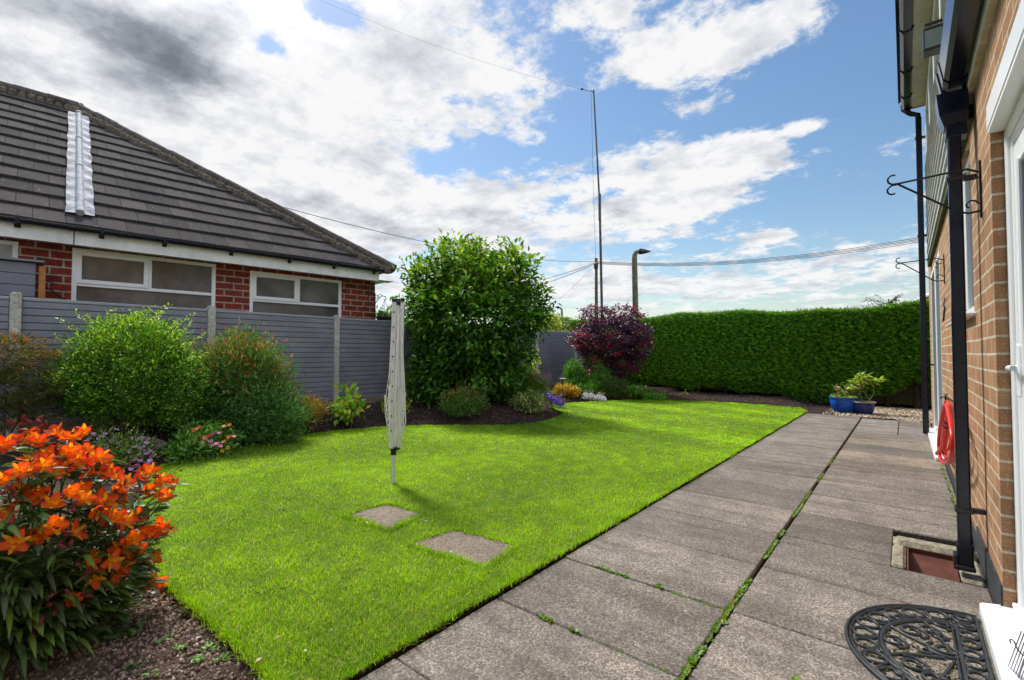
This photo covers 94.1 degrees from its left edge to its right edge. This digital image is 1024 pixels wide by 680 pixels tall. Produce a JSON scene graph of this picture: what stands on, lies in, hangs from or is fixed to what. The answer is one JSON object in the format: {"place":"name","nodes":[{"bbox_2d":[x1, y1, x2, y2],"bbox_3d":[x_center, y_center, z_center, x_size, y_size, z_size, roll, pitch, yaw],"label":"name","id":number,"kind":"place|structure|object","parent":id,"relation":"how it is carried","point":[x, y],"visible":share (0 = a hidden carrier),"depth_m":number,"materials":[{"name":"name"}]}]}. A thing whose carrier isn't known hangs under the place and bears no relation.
{"place":"outdoors","nodes":[
{"label":"outdoors","id":0,"kind":"place"},
{"bbox_2d":[0,0,928,328],"label":"sky","id":1,"kind":"structure","parent":0,"point":[728,131],"materials":[{"name":"blue"}]},
{"bbox_2d":[0,382,931,679],"bbox_3d":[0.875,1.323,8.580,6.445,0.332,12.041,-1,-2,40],"label":"bark mulch","id":2,"kind":"object","parent":0,"point":[519,422],"visible":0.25,"depth_m":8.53,"materials":[{"name":"brown wood"}]},
{"bbox_2d":[0,256,45,425],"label":"garden store","id":3,"kind":"structure","parent":2,"relation":"on","point":[17,274],"depth_m":6.12,"materials":[{"name":"grey wood"}]},
{"bbox_2d":[0,330,75,453],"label":"bronze shrub","id":4,"kind":"object","parent":2,"relation":"on","point":[33,394],"visible":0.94,"depth_m":5.00,"materials":[{"name":"brown plant"}]},
{"bbox_2d":[0,414,192,679],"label":"orange lily clump","id":5,"kind":"object","parent":2,"relation":"on","point":[51,594],"visible":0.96,"depth_m":1.90,"materials":[{"name":"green plant"}]},
{"bbox_2d":[81,424,159,471],"bbox_3d":[-4.086,1.100,4.950,0.716,0.480,0.879,1,-2,-30],"label":"pink flowering clump","id":6,"kind":"object","parent":2,"relation":"on","point":[128,447],"visible":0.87,"depth_m":4.92,"materials":[{"name":"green plant"}]},
{"bbox_2d":[25,301,220,435],"bbox_3d":[-4.639,0.358,5.793,2.123,1.680,1.724,-1,-2,40],"label":"green bush","id":7,"kind":"object","parent":2,"relation":"on","point":[159,346],"visible":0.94,"depth_m":5.53,"materials":[{"name":"green plant"}]},
{"bbox_2d":[3,531,260,679],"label":"soil crumbs","id":8,"kind":"object","parent":2,"relation":"on","point":[143,668],"visible":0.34,"depth_m":1.90,"materials":[{"name":"brown soil"}]},
{"bbox_2d":[143,438,167,454],"bbox_3d":[-4.085,1.246,5.455,0.246,0.254,0.263,-1,-2,40],"label":"rock","id":9,"kind":"object","parent":2,"relation":"on","point":[159,443],"visible":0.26,"depth_m":5.40,"materials":[{"name":"grey stone"}]},
{"bbox_2d":[111,631,231,676],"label":"soil weeds","id":10,"kind":"object","parent":2,"relation":"on","point":[209,644],"visible":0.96,"depth_m":1.89,"materials":[{"name":"green plant"}]},
{"bbox_2d":[76,548,290,679],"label":"fallen petals","id":11,"kind":"object","parent":2,"relation":"on","point":[137,623],"visible":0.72,"depth_m":1.93,"materials":[{"name":"plant"}]},
{"bbox_2d":[150,415,248,466],"bbox_3d":[-3.472,1.115,5.389,0.854,0.544,0.941,1,-2,-19],"label":"mixed flower clump","id":12,"kind":"object","parent":2,"relation":"on","point":[191,438],"visible":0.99,"depth_m":5.30,"materials":[{"name":"green plant"}]},
{"bbox_2d":[169,317,321,446],"bbox_3d":[-3.537,0.539,6.456,1.819,1.718,1.855,1,-2,-21],"label":"orange tipped shrub","id":13,"kind":"object","parent":2,"relation":"on","point":[256,400],"visible":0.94,"depth_m":6.14,"materials":[{"name":"green plant"}]},
{"bbox_2d":[296,392,331,432],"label":"golden shrub","id":14,"kind":"object","parent":2,"relation":"on","point":[317,405],"visible":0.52,"depth_m":7.07,"materials":[{"name":"yellow plant"}]},
{"bbox_2d":[327,381,370,426],"bbox_3d":[-2.602,1.033,7.445,0.700,0.807,0.770,0,-2,0],"label":"leafy plant","id":15,"kind":"object","parent":2,"relation":"on","point":[338,410],"visible":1,"depth_m":7.46,"materials":[{"name":"green plant"}]},
{"bbox_2d":[380,394,417,416],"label":"green plant","id":16,"kind":"object","parent":2,"relation":"on","point":[383,405],"visible":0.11,"depth_m":7.99,"materials":[{"name":"green plant"}]},
{"bbox_2d":[403,358,459,405],"bbox_3d":[-1.513,0.800,9.218,1.269,1.016,0.973,0,-2,-8],"label":"laurel shrub","id":17,"kind":"object","parent":2,"relation":"on","point":[415,386],"visible":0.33,"depth_m":9.02,"materials":[{"name":"green plant"}]},
{"bbox_2d":[435,381,491,417],"bbox_3d":[-0.845,1.033,8.320,0.981,0.653,1.096,-1,-2,40],"label":"dwarf evergreen","id":18,"kind":"object","parent":2,"relation":"on","point":[455,402],"visible":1,"depth_m":8.14,"materials":[{"name":"green plant"}]},
{"bbox_2d":[390,228,562,408],"bbox_3d":[-0.744,-0.392,9.510,3.197,3.738,3.336,1,-2,-26],"label":"round tree","id":19,"kind":"object","parent":2,"relation":"on","point":[476,281],"visible":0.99,"depth_m":8.89,"materials":[{"name":"green plant"}]},
{"bbox_2d":[487,363,535,405],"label":"shade plants","id":20,"kind":"object","parent":2,"relation":"on","point":[503,397],"visible":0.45,"depth_m":9.31,"materials":[{"name":"green plant"}]},
{"bbox_2d":[508,388,549,414],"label":"variegated shrub","id":21,"kind":"object","parent":2,"relation":"on","point":[539,399],"visible":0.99,"depth_m":8.88,"materials":[{"name":"green plant"}]},
{"bbox_2d":[523,349,541,373],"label":"yellow leaved sprig","id":22,"kind":"object","parent":2,"relation":"on","point":[534,360],"visible":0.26,"depth_m":10.15,"materials":[{"name":"green plant"}]},
{"bbox_2d":[521,364,551,401],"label":"spired plant","id":23,"kind":"object","parent":2,"relation":"on","point":[543,386],"visible":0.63,"depth_m":9.73,"materials":[{"name":"green plant"}]},
{"bbox_2d":[542,389,565,406],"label":"purple flower clump","id":24,"kind":"object","parent":2,"relation":"on","point":[556,400],"visible":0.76,"depth_m":10.26,"materials":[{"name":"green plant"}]},
{"bbox_2d":[559,378,566,401],"bbox_3d":[1.215,1.181,11.122,0.174,0.605,0.746,0,-2,12],"label":"bath","id":25,"kind":"object","parent":2,"relation":"on","point":[562,386],"visible":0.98,"depth_m":11.03,"materials":[{"name":"grey stone"}]},
{"bbox_2d":[552,382,582,397],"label":"orange leaved plant","id":26,"kind":"object","parent":2,"relation":"on","point":[570,390],"visible":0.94,"depth_m":11.81,"materials":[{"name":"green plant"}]},
{"bbox_2d":[561,356,613,393],"bbox_3d":[1.901,0.904,12.480,1.453,1.035,1.448,-1,-2,40],"label":"climbing shrub","id":27,"kind":"object","parent":2,"relation":"on","point":[582,379],"visible":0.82,"depth_m":12.39,"materials":[{"name":"green plant"}]},
{"bbox_2d":[581,390,606,400],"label":"white flower clump","id":28,"kind":"object","parent":2,"relation":"on","point":[596,397],"visible":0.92,"depth_m":11.54,"materials":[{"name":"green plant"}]},
{"bbox_2d":[563,302,654,379],"bbox_3d":[2.694,0.129,13.100,2.279,2.409,2.302,-1,-2,40],"label":"purple maple","id":29,"kind":"object","parent":2,"relation":"on","point":[588,340],"visible":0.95,"depth_m":12.86,"materials":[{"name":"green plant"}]},
{"bbox_2d":[595,374,631,398],"bbox_3d":[2.546,1.198,12.168,0.890,0.681,0.908,-1,-2,40],"label":"rounded evergreen","id":30,"kind":"object","parent":2,"relation":"on","point":[615,387],"visible":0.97,"depth_m":12.05,"materials":[{"name":"green plant"}]},
{"bbox_2d":[624,383,667,400],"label":"ground cover","id":31,"kind":"object","parent":2,"relation":"on","point":[637,391],"visible":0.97,"depth_m":12.11,"materials":[{"name":"green plant"}]},
{"bbox_2d":[569,292,930,407],"bbox_3d":[6.455,0.285,12.876,10.962,2.606,1.502,-1,-2,40],"label":"conifer hedge","id":32,"kind":"object","parent":2,"relation":"on","point":[797,353],"visible":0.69,"depth_m":11.79,"materials":[{"name":"green plant"}]},
{"bbox_2d":[622,381,931,405],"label":"wall","id":33,"kind":"structure","parent":2,"relation":"on","point":[905,397],"depth_m":11.38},
{"bbox_2d":[822,406,931,423],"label":"gravel","id":34,"kind":"structure","parent":2,"relation":"on","point":[901,414],"depth_m":9.18,"materials":[{"name":"beige gravel"}]},
{"bbox_2d":[829,396,858,412],"bbox_3d":[6.681,1.298,9.595,0.505,0.310,0.505,-1,-2,40],"label":"plant pot","id":35,"kind":"object","parent":34,"relation":"on","point":[842,405],"visible":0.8,"depth_m":9.43,"materials":[{"name":"blue ceramic"}]},
{"bbox_2d":[828,382,862,397],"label":"potted plant","id":36,"kind":"object","parent":35,"relation":"in","point":[852,393],"visible":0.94,"depth_m":9.56,"materials":[{"name":"green plant"}]},
{"bbox_2d":[853,400,876,413],"bbox_3d":[6.889,1.324,9.338,0.403,0.245,0.403,-1,-2,40],"label":"plant pot","id":37,"kind":"object","parent":34,"relation":"on","point":[863,407],"visible":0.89,"depth_m":9.21,"materials":[{"name":"blue ceramic"}]},
{"bbox_2d":[846,370,886,401],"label":"potted shrub","id":38,"kind":"object","parent":37,"relation":"in","point":[865,380],"visible":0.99,"depth_m":9.32,"materials":[{"name":"green plant"}]},
{"bbox_2d":[133,399,807,679],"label":"lawn","id":39,"kind":"structure","parent":0,"point":[466,612],"depth_m":3.38,"materials":[{"name":"green plant"}]},
{"bbox_2d":[351,504,420,529],"bbox_3d":[-0.896,1.292,3.426,0.510,0.072,0.399,-1,-2,40],"label":"stepping stone","id":40,"kind":"object","parent":39,"relation":"on","point":[389,515],"visible":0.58,"depth_m":3.44,"materials":[{"name":"grey stone"}]},
{"bbox_2d":[384,298,405,483],"bbox_3d":[-1.037,0.466,4.257,0.194,1.692,0.175,-1,-2,40],"label":"rotary clothes line","id":41,"kind":"object","parent":39,"relation":"on","point":[396,401],"visible":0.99,"depth_m":4.24,"materials":[{"name":"fabric"}]},
{"bbox_2d":[411,529,514,567],"bbox_3d":[-0.294,1.277,2.893,0.592,0.072,0.364,-1,-2,33],"label":"stepping stone","id":42,"kind":"object","parent":39,"relation":"on","point":[478,547],"visible":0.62,"depth_m":2.89,"materials":[{"name":"grey stone"}]},
{"bbox_2d":[360,413,997,679],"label":"path","id":43,"kind":"structure","parent":0,"point":[826,572],"depth_m":2.46,"materials":[{"name":"grey concrete"}]},
{"bbox_2d":[537,456,956,679],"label":"weeds","id":44,"kind":"object","parent":43,"relation":"on","point":[687,669],"visible":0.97,"depth_m":2.19,"materials":[{"name":"green plant"}]},
{"bbox_2d":[844,604,993,679],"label":"doormat","id":45,"kind":"object","parent":43,"relation":"on","point":[970,625],"visible":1,"depth_m":1.94,"materials":[{"name":"black rubber"}]},
{"bbox_2d":[853,610,988,678],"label":"mat debris","id":46,"kind":"object","parent":45,"relation":"in","point":[914,646],"visible":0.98,"depth_m":1.91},
{"bbox_2d":[891,536,986,587],"bbox_3d":[2.436,1.343,2.740,0.389,0.230,0.574,-1,-2,40],"label":"drain gully","id":47,"kind":"object","parent":43,"relation":"in","point":[929,558],"visible":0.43,"depth_m":2.78,"materials":[{"name":"beige concrete"}]},
{"bbox_2d":[895,0,1023,679],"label":"house","id":48,"kind":"structure","parent":43,"relation":"on","point":[965,87],"depth_m":2.44,"materials":[{"name":"beige brick"}]},
{"bbox_2d":[895,254,944,283],"bbox_3d":[4.104,-0.699,4.803,0.376,0.301,0.022,-1,-2,40],"label":"basket bracket","id":49,"kind":"object","parent":48,"relation":"attached to","point":[921,273],"visible":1,"depth_m":4.75,"materials":[{"name":"black metal"}]},
{"bbox_2d":[922,18,942,58],"bbox_3d":[3.071,-2.181,3.434,0.175,0.195,0.130,-1,-2,40],"label":"floodlight","id":50,"kind":"object","parent":48,"relation":"attached to","point":[931,39],"visible":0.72,"depth_m":3.42,"materials":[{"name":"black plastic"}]},
{"bbox_2d":[925,0,941,151],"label":"window","id":51,"kind":"structure","parent":48,"relation":"in","point":[937,4],"depth_m":5.98,"materials":[{"name":"white plastic"}]},
{"bbox_2d":[886,160,981,217],"bbox_3d":[2.221,-0.764,2.523,0.376,0.301,0.022,-1,-2,40],"label":"basket bracket","id":52,"kind":"object","parent":48,"relation":"attached to","point":[944,205],"visible":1,"depth_m":2.46,"materials":[{"name":"black metal"}]},
{"bbox_2d":[928,251,944,460],"bbox_3d":[5.569,0.171,6.261,0.165,2.366,2.750,-1,-2,40],"label":"patio door","id":53,"kind":"structure","parent":48,"relation":"in","point":[935,286],"depth_m":6.23,"materials":[{"name":"white plastic"}]},
{"bbox_2d":[946,152,975,327],"bbox_3d":[3.154,-0.648,3.329,0.130,1.055,1.600,-1,-2,40],"label":"window","id":54,"kind":"structure","parent":48,"relation":"in","point":[967,218],"depth_m":3.28,"materials":[{"name":"white plastic"}]},
{"bbox_2d":[1005,129,1023,476],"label":"door","id":55,"kind":"structure","parent":48,"relation":"in","point":[1018,368],"depth_m":1.93,"materials":[{"name":"white plastic"}]},
{"bbox_2d":[1008,631,1023,679],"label":"boot rack","id":56,"kind":"object","parent":48,"relation":"on","point":[1022,664],"visible":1,"depth_m":1.58,"materials":[{"name":"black metal"}]},
{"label":"wall hook","id":57,"kind":"object","parent":48,"relation":"attached to","visible":0},
{"bbox_2d":[935,400,954,464],"bbox_3d":[3.428,0.772,3.757,0.109,0.658,2.463,-1,-2,40],"label":"garden hose","id":58,"kind":"object","parent":57,"relation":"hanging from","point":[945,433],"visible":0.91,"depth_m":3.39,"materials":[{"name":"red"}]},
{"bbox_2d":[684,418,974,679],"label":"path bedding","id":59,"kind":"object","parent":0,"point":[721,625],"visible":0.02,"depth_m":2.78,"materials":[{"name":"soil"}]},
{"label":"ground","id":60,"kind":"structure","parent":0,"visible":0},
{"bbox_2d":[0,81,396,425],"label":"bungalow","id":61,"kind":"object","parent":60,"relation":"on","point":[96,206],"visible":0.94,"depth_m":8.21,"materials":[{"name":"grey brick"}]},
{"bbox_2d":[0,240,17,257],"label":"window","id":62,"kind":"structure","parent":61,"relation":"in","point":[7,248],"depth_m":6.44,"materials":[{"name":"white plastic"}]},
{"bbox_2d":[71,248,215,308],"bbox_3d":[-5.723,-0.636,7.519,0.092,1.360,1.810,-2,-2,45],"label":"window","id":63,"kind":"structure","parent":61,"relation":"in","point":[97,276],"depth_m":7.44,"materials":[{"name":"white plastic"}]},
{"bbox_2d":[249,270,341,316],"bbox_3d":[-4.112,-0.570,9.156,0.092,1.320,1.715,-2,-2,45],"label":"window","id":64,"kind":"structure","parent":61,"relation":"in","point":[269,292],"depth_m":9.09,"materials":[{"name":"white plastic"}]},
{"bbox_2d":[368,293,396,320],"bbox_3d":[-2.799,-0.670,10.408,0.786,0.658,0.786,0,-2,-11],"label":"hanging basket","id":65,"kind":"object","parent":61,"relation":"attached to","point":[380,314],"visible":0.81,"depth_m":10.26,"materials":[{"name":"black metal"}]},
{"bbox_2d":[0,292,584,451],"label":"garden fence","id":66,"kind":"object","parent":60,"relation":"on","point":[330,352],"visible":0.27,"depth_m":8.17,"materials":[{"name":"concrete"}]},
{"bbox_2d":[537,312,566,331],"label":"distant tree","id":67,"kind":"object","parent":60,"relation":"on","point":[556,326],"visible":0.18,"depth_m":45.23,"materials":[{"name":"green plant"}]},
{"bbox_2d":[555,309,572,331],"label":"distant tree","id":68,"kind":"object","parent":60,"relation":"on","point":[565,319],"visible":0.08,"depth_m":49.28,"materials":[{"name":"green plant"}]},
{"bbox_2d":[581,88,602,314],"bbox_3d":[3.413,-4.330,19.927,1.081,12.475,0.259,1,-2,-22],"label":"aerial mast","id":69,"kind":"object","parent":60,"relation":"on","point":[600,245],"visible":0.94,"depth_m":19.97,"materials":[{"name":"metal"}]},
{"bbox_2d":[323,1,574,87],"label":"aerial wire","id":70,"kind":"object","parent":69,"relation":"attached to","point":[449,50],"visible":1,"depth_m":18.19,"materials":[{"name":"black metal"}]},
{"bbox_2d":[593,258,598,317],"bbox_3d":[5.656,-1.615,31.865,0.360,7.726,0.515,0,-2,0],"label":"utility pole","id":71,"kind":"object","parent":60,"relation":"on","point":[596,276],"visible":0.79,"depth_m":31.88,"materials":[{"name":"brown wood"}]},
{"bbox_2d":[285,207,595,261],"bbox_3d":[-1.537,-4.854,23.497,0.023,1.341,22.252,-1,-2,40],"label":"overhead wire","id":72,"kind":"object","parent":71,"relation":"attached to","point":[419,240],"visible":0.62,"depth_m":19.31,"materials":[{"name":"black metal"}]},
{"bbox_2d":[598,238,914,262],"bbox_3d":[14.642,-5.208,27.990,19.684,0.916,0.026,-1,-2,24],"label":"overhead wire","id":73,"kind":"object","parent":71,"relation":"attached to","point":[784,256],"visible":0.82,"depth_m":27.31,"materials":[{"name":"black"}]},
{"bbox_2d":[598,239,917,263],"bbox_3d":[14.642,-5.131,27.989,19.683,0.896,0.026,-1,-2,24],"label":"overhead wire","id":74,"kind":"object","parent":71,"relation":"attached to","point":[779,258],"visible":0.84,"depth_m":27.40,"materials":[{"name":"black"}]},
{"bbox_2d":[602,239,924,264],"bbox_3d":[14.642,-5.069,27.989,19.682,0.888,0.026,-1,-2,24],"label":"overhead wire","id":75,"kind":"object","parent":71,"relation":"attached to","point":[777,259],"visible":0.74,"depth_m":27.46,"materials":[{"name":"black"}]},
{"bbox_2d":[606,240,926,265],"bbox_3d":[14.642,-4.992,27.988,19.681,0.868,0.026,-1,-2,24],"label":"overhead wire","id":76,"kind":"object","parent":71,"relation":"attached to","point":[777,260],"visible":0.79,"depth_m":27.55,"materials":[{"name":"black"}]},
{"bbox_2d":[632,248,650,316],"bbox_3d":[6.744,-1.373,24.893,0.961,6.850,0.487,-1,-2,24],"label":"street lamp","id":77,"kind":"object","parent":60,"relation":"on","point":[635,278],"visible":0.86,"depth_m":24.89,"materials":[{"name":"concrete"}]}
]}

